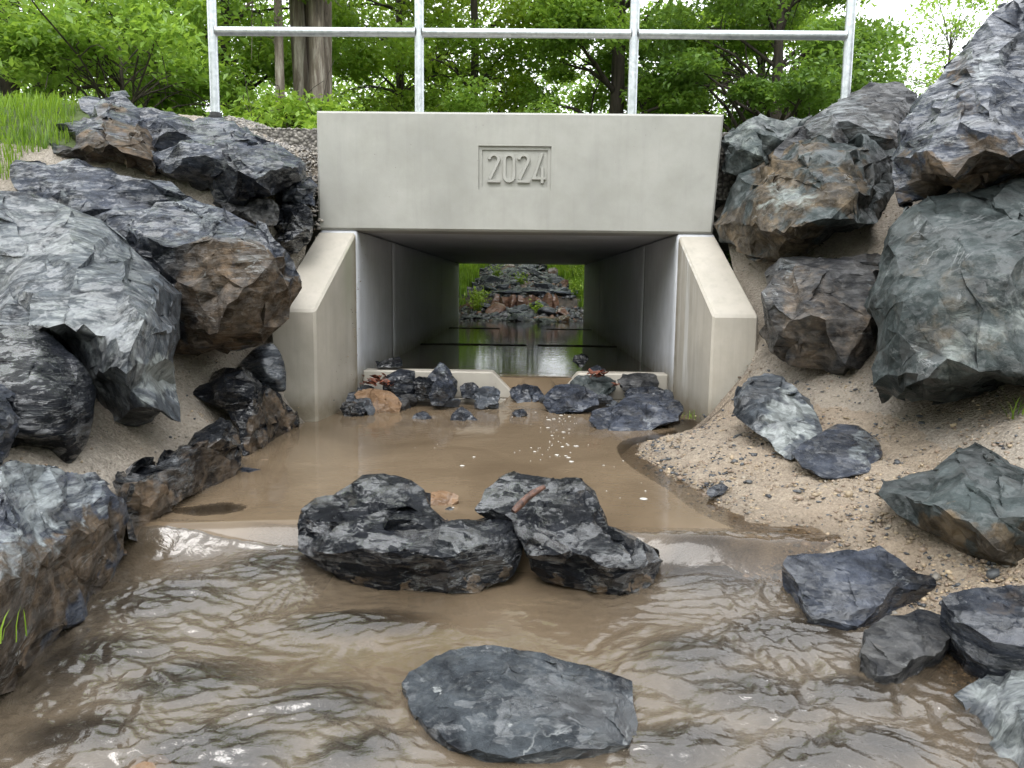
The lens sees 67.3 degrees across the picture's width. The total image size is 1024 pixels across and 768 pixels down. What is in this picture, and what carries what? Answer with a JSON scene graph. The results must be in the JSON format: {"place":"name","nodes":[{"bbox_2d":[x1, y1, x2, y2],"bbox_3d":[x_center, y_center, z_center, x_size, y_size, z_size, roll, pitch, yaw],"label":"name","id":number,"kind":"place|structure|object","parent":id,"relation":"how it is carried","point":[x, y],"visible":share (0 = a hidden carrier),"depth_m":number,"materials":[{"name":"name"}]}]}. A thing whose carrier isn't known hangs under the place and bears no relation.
{"place":"outdoors","nodes":[
{"label":"outdoors","id":0,"kind":"place"},
{"bbox_2d":[0,88,80,179],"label":"grass","id":1,"kind":"structure","parent":0,"point":[6,102],"depth_m":3.48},
{"bbox_2d":[0,100,317,733],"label":"bank","id":2,"kind":"structure","parent":0,"point":[101,456],"depth_m":2.36,"materials":[{"name":"sand"}]},
{"bbox_2d":[0,384,20,464],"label":"boulder","id":3,"kind":"object","parent":2,"relation":"on","point":[9,419],"visible":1,"depth_m":1.69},
{"bbox_2d":[0,324,96,463],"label":"boulder","id":4,"kind":"object","parent":2,"relation":"on","point":[46,378],"visible":0.91,"depth_m":1.91,"materials":[{"name":"stone"}]},
{"bbox_2d":[0,191,181,426],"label":"boulder","id":5,"kind":"object","parent":2,"relation":"on","point":[99,299],"visible":0.81,"depth_m":2.25,"materials":[{"name":"stone"}]},
{"bbox_2d":[49,90,157,175],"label":"boulder","id":6,"kind":"object","parent":2,"relation":"on","point":[113,129],"visible":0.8,"depth_m":3.36,"materials":[{"name":"stone"}]},
{"bbox_2d":[10,158,301,355],"bbox_3d":[-1.386,-0.531,3.094,1.648,0.759,0.684,6,9,35],"label":"boulder","id":7,"kind":"object","parent":2,"relation":"on","point":[236,281],"visible":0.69,"depth_m":2.65,"materials":[{"name":"stone"}]},
{"bbox_2d":[112,417,241,540],"bbox_3d":[-0.928,0.261,2.127,0.220,0.261,0.755,1,7,1],"label":"boulder","id":8,"kind":"object","parent":2,"relation":"on","point":[147,489],"visible":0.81,"depth_m":2.00,"materials":[{"name":"stone"}]},
{"bbox_2d":[140,107,305,205],"bbox_3d":[-1.333,-1.047,3.534,0.606,0.513,1.285,-4,9,-33],"label":"boulder","id":9,"kind":"object","parent":2,"relation":"on","point":[223,159],"visible":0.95,"depth_m":3.23,"materials":[{"name":"stone"}]},
{"bbox_2d":[211,196,278,226],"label":"boulder","id":10,"kind":"object","parent":2,"relation":"on","point":[261,209],"visible":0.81,"depth_m":3.20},
{"bbox_2d":[193,367,299,455],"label":"boulder","id":11,"kind":"object","parent":2,"relation":"on","point":[261,413],"visible":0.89,"depth_m":2.65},
{"bbox_2d":[240,343,285,391],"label":"boulder","id":12,"kind":"object","parent":11,"relation":"on","point":[263,363],"visible":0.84,"depth_m":2.94,"materials":[{"name":"stone"}]},
{"bbox_2d":[274,202,312,254],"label":"boulder","id":13,"kind":"object","parent":2,"relation":"on","point":[293,226],"visible":0.88,"depth_m":3.29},
{"bbox_2d":[275,176,317,207],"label":"boulder","id":14,"kind":"object","parent":2,"relation":"on","point":[303,191],"visible":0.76,"depth_m":3.37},
{"bbox_2d":[224,115,726,229],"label":"gravel","id":15,"kind":"structure","parent":2,"relation":"on","point":[243,122],"depth_m":3.69,"materials":[{"name":"stone"}]},
{"bbox_2d":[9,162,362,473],"bbox_3d":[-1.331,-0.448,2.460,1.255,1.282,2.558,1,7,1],"label":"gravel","id":16,"kind":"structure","parent":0,"point":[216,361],"depth_m":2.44,"materials":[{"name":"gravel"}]},
{"bbox_2d":[223,540,282,563],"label":"submerged slab","id":17,"kind":"structure","parent":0,"point":[257,555],"depth_m":1.91,"materials":[{"name":"stone"}]},
{"bbox_2d":[0,320,974,767],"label":"water","id":18,"kind":"structure","parent":0,"point":[524,606],"depth_m":1.57,"materials":[{"name":"liquid"}]},
{"bbox_2d":[128,754,172,767],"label":"stone","id":19,"kind":"object","parent":18,"relation":"in","point":[145,761],"visible":0.97,"depth_m":1.06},
{"bbox_2d":[340,401,366,416],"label":"stone","id":20,"kind":"object","parent":18,"relation":"on","point":[351,409],"visible":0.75,"depth_m":3.32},
{"bbox_2d":[354,388,401,412],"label":"stone","id":21,"kind":"object","parent":18,"relation":"in","point":[383,401],"visible":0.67,"depth_m":3.44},
{"bbox_2d":[383,369,414,396],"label":"stone","id":22,"kind":"object","parent":18,"relation":"on","point":[402,380],"visible":0.66,"depth_m":3.59,"materials":[{"name":"stone"}]},
{"bbox_2d":[359,373,393,386],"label":"leaf litter","id":23,"kind":"object","parent":22,"relation":"on","point":[374,380],"visible":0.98,"depth_m":3.60,"materials":[{"name":"brown plant"}]},
{"bbox_2d":[399,394,416,406],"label":"stone","id":24,"kind":"object","parent":18,"relation":"on","point":[411,398],"visible":0.74,"depth_m":3.55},
{"bbox_2d":[412,411,431,419],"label":"stone","id":25,"kind":"object","parent":18,"relation":"in","point":[422,415],"visible":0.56,"depth_m":3.27,"materials":[{"name":"stone"}]},
{"bbox_2d":[413,376,433,400],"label":"stone","id":26,"kind":"object","parent":18,"relation":"on","point":[422,386],"visible":0.8,"depth_m":3.58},
{"bbox_2d":[429,378,451,405],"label":"stone","id":27,"kind":"object","parent":18,"relation":"in","point":[440,394],"visible":1,"depth_m":3.49,"materials":[{"name":"stone"}]},
{"bbox_2d":[431,490,458,504],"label":"stone","id":28,"kind":"object","parent":18,"relation":"in","point":[440,497],"visible":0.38,"depth_m":2.01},
{"bbox_2d":[443,397,459,406],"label":"stone","id":29,"kind":"object","parent":18,"relation":"on","point":[447,404],"visible":0.38,"depth_m":3.55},
{"bbox_2d":[428,362,457,397],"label":"stone","id":30,"kind":"object","parent":29,"relation":"on","point":[442,371],"visible":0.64,"depth_m":3.59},
{"bbox_2d":[450,406,476,420],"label":"stone","id":31,"kind":"object","parent":18,"relation":"on","point":[462,413],"visible":0.62,"depth_m":3.26,"materials":[{"name":"stone"}]},
{"bbox_2d":[460,382,478,398],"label":"stone","id":32,"kind":"object","parent":18,"relation":"on","point":[467,389],"visible":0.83,"depth_m":3.65,"materials":[{"name":"stone"}]},
{"bbox_2d":[474,399,486,408],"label":"stone","id":33,"kind":"object","parent":18,"relation":"on","point":[479,404],"visible":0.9,"depth_m":3.52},
{"bbox_2d":[472,386,499,406],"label":"stone","id":34,"kind":"object","parent":33,"relation":"on","point":[488,395],"visible":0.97,"depth_m":3.54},
{"bbox_2d":[509,384,543,402],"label":"stone","id":35,"kind":"object","parent":18,"relation":"in","point":[523,393],"visible":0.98,"depth_m":3.62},
{"bbox_2d":[434,415,646,507],"bbox_3d":[0.062,0.200,2.901,0.796,0.004,1.909,1,7,1],"label":"foam","id":36,"kind":"object","parent":18,"relation":"on","point":[564,455],"visible":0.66,"depth_m":2.71,"materials":[{"name":"white"}]},
{"bbox_2d":[543,384,598,413],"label":"stone","id":37,"kind":"object","parent":18,"relation":"in","point":[573,398],"visible":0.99,"depth_m":3.47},
{"bbox_2d":[572,353,588,367],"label":"stone","id":38,"kind":"object","parent":18,"relation":"on","point":[580,360],"visible":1,"depth_m":4.09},
{"bbox_2d":[589,393,683,430],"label":"stone","id":39,"kind":"object","parent":18,"relation":"on","point":[639,412],"visible":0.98,"depth_m":3.15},
{"bbox_2d":[624,386,670,397],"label":"stone","id":40,"kind":"object","parent":39,"relation":"on","point":[654,390],"visible":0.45,"depth_m":3.51,"materials":[{"name":"stone"}]},
{"bbox_2d":[617,373,658,392],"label":"stone","id":41,"kind":"object","parent":40,"relation":"on","point":[628,381],"visible":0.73,"depth_m":3.59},
{"bbox_2d":[254,130,736,249],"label":"embankment","id":42,"kind":"structure","parent":0,"point":[308,139],"depth_m":3.73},
{"bbox_2d":[0,0,265,121],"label":"shrub","id":43,"kind":"object","parent":42,"relation":"on","point":[97,37],"visible":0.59,"depth_m":7.42,"materials":[{"name":"green plant"}]},
{"bbox_2d":[176,61,364,128],"bbox_3d":[-2.362,-2.516,8.194,2.160,1.816,2.818,8,10,44],"label":"shrub","id":44,"kind":"object","parent":42,"relation":"on","point":[304,115],"visible":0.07,"depth_m":8.03,"materials":[{"name":"green plant"}]},
{"bbox_2d":[40,361,952,767],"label":"stream bed","id":45,"kind":"object","parent":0,"point":[666,645],"visible":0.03,"depth_m":1.50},
{"bbox_2d":[0,460,128,694],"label":"boulder","id":46,"kind":"object","parent":45,"relation":"on","point":[63,551],"visible":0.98,"depth_m":1.39,"materials":[{"name":"stone"}]},
{"bbox_2d":[0,607,26,643],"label":"grass tuft","id":47,"kind":"object","parent":46,"relation":"on","point":[16,627],"visible":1,"depth_m":1.06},
{"bbox_2d":[13,723,154,760],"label":"submerged slab","id":48,"kind":"structure","parent":45,"relation":"on","point":[67,739],"depth_m":1.14,"materials":[{"name":"stone"}]},
{"bbox_2d":[28,651,215,686],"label":"submerged slab","id":49,"kind":"structure","parent":45,"relation":"on","point":[65,670],"depth_m":1.33,"materials":[{"name":"stone"}]},
{"bbox_2d":[53,581,230,656],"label":"submerged slab","id":50,"kind":"structure","parent":45,"relation":"on","point":[168,605],"depth_m":1.54,"materials":[{"name":"stone"}]},
{"bbox_2d":[64,676,274,744],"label":"submerged slab","id":51,"kind":"structure","parent":45,"relation":"on","point":[192,692],"depth_m":1.23,"materials":[{"name":"stone"}]},
{"bbox_2d":[132,739,287,767],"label":"submerged slab","id":52,"kind":"structure","parent":45,"relation":"on","point":[215,753],"depth_m":1.11,"materials":[{"name":"stone"}]},
{"bbox_2d":[197,555,314,598],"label":"submerged slab","id":53,"kind":"structure","parent":45,"relation":"on","point":[249,573],"depth_m":1.73,"materials":[{"name":"stone"}]},
{"bbox_2d":[218,692,400,754],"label":"submerged slab","id":54,"kind":"structure","parent":45,"relation":"on","point":[338,710],"depth_m":1.19,"materials":[{"name":"stone"}]},
{"bbox_2d":[309,744,404,767],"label":"submerged slab","id":55,"kind":"structure","parent":45,"relation":"on","point":[359,756],"depth_m":1.11,"materials":[{"name":"stone"}]},
{"bbox_2d":[296,612,432,637],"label":"submerged slab","id":56,"kind":"structure","parent":45,"relation":"on","point":[352,625],"depth_m":1.49,"materials":[{"name":"stone"}]},
{"bbox_2d":[297,473,522,593],"bbox_3d":[-0.235,0.347,1.787,0.529,0.234,0.449,1,7,1],"label":"boulder","id":57,"kind":"object","parent":45,"relation":"on","point":[381,531],"visible":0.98,"depth_m":1.64,"materials":[{"name":"stone"}]},
{"bbox_2d":[272,111,757,448],"bbox_3d":[0.061,-0.774,6.385,1.971,1.642,6.636,1,7,1],"label":"culvert","id":58,"kind":"object","parent":45,"relation":"on","point":[418,206],"visible":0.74,"depth_m":3.52,"materials":[{"name":"concrete"}]},
{"bbox_2d":[375,356,401,368],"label":"stone","id":59,"kind":"object","parent":58,"relation":"on","point":[395,362],"visible":1,"depth_m":3.77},
{"bbox_2d":[207,0,856,117],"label":"railing","id":60,"kind":"object","parent":58,"relation":"on","point":[633,34],"visible":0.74,"depth_m":3.56,"materials":[{"name":"metal"}]},
{"bbox_2d":[570,375,615,395],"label":"stone","id":61,"kind":"object","parent":58,"relation":"on","point":[601,385],"visible":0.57,"depth_m":3.62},
{"bbox_2d":[586,368,619,386],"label":"leaf litter","id":62,"kind":"object","parent":61,"relation":"on","point":[598,373],"visible":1,"depth_m":3.59,"materials":[{"name":"brown plant"}]},
{"bbox_2d":[401,645,637,763],"bbox_3d":[0.006,0.530,1.217,0.375,0.123,0.287,1,7,1],"label":"rock slab","id":63,"kind":"object","parent":45,"relation":"on","point":[492,704],"visible":0.92,"depth_m":1.16,"materials":[{"name":"stone"}]},
{"bbox_2d":[475,471,662,595],"bbox_3d":[0.128,0.348,1.780,0.334,0.223,0.484,-4,9,-34],"label":"boulder","id":64,"kind":"object","parent":45,"relation":"on","point":[567,535],"visible":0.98,"depth_m":1.64,"materials":[{"name":"stone"}]},
{"bbox_2d":[511,485,545,512],"bbox_3d":[0.035,0.244,1.634,0.094,0.047,0.016,-6,10,-42],"label":"stick","id":65,"kind":"object","parent":64,"relation":"on","point":[521,503],"visible":1,"depth_m":1.62,"materials":[{"name":"brown wood"}]},
{"bbox_2d":[625,725,760,767],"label":"submerged slab","id":66,"kind":"structure","parent":45,"relation":"on","point":[691,747],"depth_m":1.13,"materials":[{"name":"stone"}]},
{"bbox_2d":[647,648,763,694],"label":"submerged slab","id":67,"kind":"structure","parent":45,"relation":"on","point":[700,670],"depth_m":1.34,"materials":[{"name":"stone"}]},
{"bbox_2d":[657,564,778,629],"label":"submerged slab","id":68,"kind":"structure","parent":45,"relation":"on","point":[712,580],"depth_m":1.70,"materials":[{"name":"stone"}]},
{"bbox_2d":[665,688,830,763],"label":"submerged slab","id":69,"kind":"structure","parent":45,"relation":"on","point":[792,747],"depth_m":1.20,"materials":[{"name":"stone"}]},
{"bbox_2d":[705,616,862,695],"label":"submerged slab","id":70,"kind":"structure","parent":45,"relation":"on","point":[758,641],"depth_m":1.43,"materials":[{"name":"stone"}]},
{"bbox_2d":[776,685,914,748],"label":"submerged slab","id":71,"kind":"structure","parent":45,"relation":"on","point":[859,698],"depth_m":1.23,"materials":[{"name":"stone"}]},
{"bbox_2d":[771,736,933,767],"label":"submerged slab","id":72,"kind":"structure","parent":45,"relation":"on","point":[835,750],"depth_m":1.13,"materials":[{"name":"stone"}]},
{"bbox_2d":[838,749,910,767],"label":"submerged slab","id":73,"kind":"structure","parent":72,"relation":"on","point":[859,759],"depth_m":1.11,"materials":[{"name":"stone"}]},
{"bbox_2d":[782,545,935,643],"bbox_3d":[0.678,0.449,1.575,0.320,0.177,0.216,-3,8,-28],"label":"rock slab","id":74,"kind":"object","parent":45,"relation":"on","point":[841,592],"visible":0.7,"depth_m":1.53,"materials":[{"name":"stone"}]},
{"bbox_2d":[952,670,1023,767],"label":"boulder","id":75,"kind":"object","parent":45,"relation":"on","point":[992,706],"visible":0.88,"depth_m":1.17,"materials":[{"name":"stone"}]},
{"bbox_2d":[19,0,1011,116],"label":"sky","id":76,"kind":"structure","parent":0,"point":[896,8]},
{"bbox_2d":[459,250,732,320],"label":"ground","id":77,"kind":"structure","parent":0,"point":[569,303],"depth_m":10.94,"materials":[{"name":"soil"}]},
{"bbox_2d":[0,0,291,113],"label":"tree","id":78,"kind":"object","parent":77,"relation":"on","point":[5,86],"visible":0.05,"depth_m":9.13,"materials":[{"name":"green plant"}]},
{"bbox_2d":[88,0,361,125],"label":"tree","id":79,"kind":"object","parent":77,"relation":"on","point":[288,73],"visible":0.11,"depth_m":10.45,"materials":[{"name":"green plant"}]},
{"bbox_2d":[191,0,340,124],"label":"tree","id":80,"kind":"object","parent":77,"relation":"on","point":[278,48],"visible":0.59,"depth_m":8.61,"materials":[{"name":"green plant"}]},
{"bbox_2d":[289,0,434,254],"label":"tree","id":81,"kind":"object","parent":77,"relation":"on","point":[311,61],"visible":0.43,"depth_m":8.97,"materials":[{"name":"brown plant"}]},
{"bbox_2d":[332,0,498,112],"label":"tree","id":82,"kind":"object","parent":77,"relation":"on","point":[363,65],"visible":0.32,"depth_m":11.71,"materials":[{"name":"green plant"}]},
{"bbox_2d":[18,0,823,267],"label":"woodland","id":83,"kind":"object","parent":77,"relation":"on","point":[263,86],"visible":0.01,"depth_m":17.04,"materials":[{"name":"green plant"}]},
{"bbox_2d":[363,0,560,112],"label":"tree","id":84,"kind":"object","parent":77,"relation":"on","point":[506,11],"visible":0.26,"depth_m":11.95,"materials":[{"name":"green plant"}]},
{"bbox_2d":[459,285,490,310],"bbox_3d":[-0.512,-1.155,10.501,0.457,0.390,0.510,4,8,23],"label":"weed","id":85,"kind":"object","parent":77,"relation":"on","point":[477,298],"visible":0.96,"depth_m":10.49,"materials":[{"name":"green plant"}]},
{"bbox_2d":[480,275,500,282],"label":"stone","id":86,"kind":"object","parent":77,"relation":"on","point":[489,278],"visible":0.78,"depth_m":12.37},
{"bbox_2d":[485,302,505,313],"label":"stone","id":87,"kind":"object","parent":77,"relation":"on","point":[496,307],"visible":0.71,"depth_m":10.49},
{"bbox_2d":[430,73,572,112],"bbox_3d":[-0.334,-3.004,10.228,2.001,2.079,2.245,-3,8,-26],"label":"shrub","id":88,"kind":"object","parent":77,"relation":"on","point":[466,101],"visible":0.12,"depth_m":9.83,"materials":[{"name":"green plant"}]},
{"bbox_2d":[459,264,582,321],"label":"rock wall","id":89,"kind":"structure","parent":77,"relation":"on","point":[502,316],"depth_m":10.98,"materials":[{"name":"stone"}]},
{"bbox_2d":[522,290,551,294],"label":"cap stone","id":90,"kind":"object","parent":89,"relation":"on","point":[538,292],"visible":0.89,"depth_m":10.96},
{"bbox_2d":[458,263,584,308],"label":"grass","id":91,"kind":"structure","parent":77,"relation":"on","point":[468,273],"depth_m":12.30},
{"bbox_2d":[537,307,555,314],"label":"stone","id":92,"kind":"object","parent":77,"relation":"on","point":[549,310],"visible":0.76,"depth_m":10.23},
{"bbox_2d":[564,265,583,281],"bbox_3d":[0.948,-1.745,12.217,0.509,0.407,0.397,6,9,36],"label":"weed","id":93,"kind":"object","parent":77,"relation":"on","point":[575,270],"visible":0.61,"depth_m":12.15,"materials":[{"name":"green plant"}]},
{"bbox_2d":[463,0,783,113],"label":"tree","id":94,"kind":"object","parent":77,"relation":"on","point":[607,63],"visible":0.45,"depth_m":11.47,"materials":[{"name":"green plant"}]},
{"bbox_2d":[654,0,881,130],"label":"tree","id":95,"kind":"object","parent":77,"relation":"on","point":[791,45],"visible":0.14,"depth_m":12.66,"materials":[{"name":"green plant"}]},
{"bbox_2d":[626,0,918,265],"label":"tree","id":96,"kind":"object","parent":77,"relation":"on","point":[810,88],"visible":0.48,"depth_m":10.39,"materials":[{"name":"green plant"}]},
{"bbox_2d":[872,0,1007,96],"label":"tree","id":97,"kind":"object","parent":77,"relation":"on","point":[955,25],"visible":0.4,"depth_m":17.08,"materials":[{"name":"green plant"}]},
{"bbox_2d":[620,172,1023,760],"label":"bank","id":98,"kind":"structure","parent":0,"point":[740,553],"depth_m":2.07,"materials":[{"name":"sand"}]},
{"bbox_2d":[706,483,727,496],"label":"stone","id":99,"kind":"object","parent":98,"relation":"on","point":[719,489],"visible":1,"depth_m":2.08,"materials":[{"name":"stone"}]},
{"bbox_2d":[732,373,821,459],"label":"boulder","id":100,"kind":"object","parent":98,"relation":"on","point":[778,413],"visible":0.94,"depth_m":2.43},
{"bbox_2d":[759,253,880,375],"bbox_3d":[1.216,-0.264,3.007,0.470,0.492,0.934,3,8,18],"label":"boulder","id":101,"kind":"object","parent":98,"relation":"on","point":[817,315],"visible":0.88,"depth_m":2.71,"materials":[{"name":"stone"}]},
{"bbox_2d":[713,133,895,262],"bbox_3d":[1.333,-0.826,3.401,0.833,0.594,1.239,1,7,1],"label":"boulder","id":102,"kind":"object","parent":101,"relation":"on","point":[803,197],"visible":0.91,"depth_m":3.07,"materials":[{"name":"stone"}]},
{"bbox_2d":[721,113,811,175],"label":"boulder","id":103,"kind":"object","parent":102,"relation":"on","point":[751,143],"visible":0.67,"depth_m":3.46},
{"bbox_2d":[773,81,917,157],"bbox_3d":[1.594,-1.226,3.621,0.534,0.462,1.011,5,8,29],"label":"boulder","id":104,"kind":"object","parent":102,"relation":"on","point":[875,111],"visible":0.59,"depth_m":3.39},
{"bbox_2d":[791,424,882,479],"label":"boulder","id":105,"kind":"object","parent":98,"relation":"on","point":[837,451],"visible":0.95,"depth_m":2.14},
{"bbox_2d":[859,609,949,702],"bbox_3d":[0.682,0.499,1.359,0.267,0.137,0.114,-5,9,-37],"label":"rock slab","id":106,"kind":"object","parent":98,"relation":"on","point":[896,649],"visible":0.88,"depth_m":1.33,"materials":[{"name":"stone"}]},
{"bbox_2d":[864,177,1023,404],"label":"boulder","id":107,"kind":"object","parent":98,"relation":"on","point":[944,305],"visible":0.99,"depth_m":2.10,"materials":[{"name":"stone"}]},
{"bbox_2d":[889,0,1023,207],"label":"boulder","id":108,"kind":"object","parent":107,"relation":"on","point":[961,128],"visible":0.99,"depth_m":2.53,"materials":[{"name":"stone"}]},
{"bbox_2d":[874,442,1023,565],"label":"boulder","id":109,"kind":"object","parent":98,"relation":"on","point":[969,500],"visible":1,"depth_m":1.58,"materials":[{"name":"stone"}]},
{"bbox_2d":[939,585,1023,679],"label":"rock slab","id":110,"kind":"object","parent":98,"relation":"on","point":[982,628],"visible":0.88,"depth_m":1.31,"materials":[{"name":"stone"}]},
{"bbox_2d":[994,394,1023,420],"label":"grass tuft","id":111,"kind":"object","parent":98,"relation":"on","point":[1013,410],"visible":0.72,"depth_m":2.00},
{"bbox_2d":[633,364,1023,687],"bbox_3d":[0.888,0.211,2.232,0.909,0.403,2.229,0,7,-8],"label":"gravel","id":112,"kind":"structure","parent":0,"point":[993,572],"depth_m":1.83,"materials":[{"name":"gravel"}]},
{"bbox_2d":[713,174,1023,505],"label":"gravel","id":113,"kind":"structure","parent":0,"point":[984,404],"depth_m":2.22,"materials":[{"name":"gravel"}]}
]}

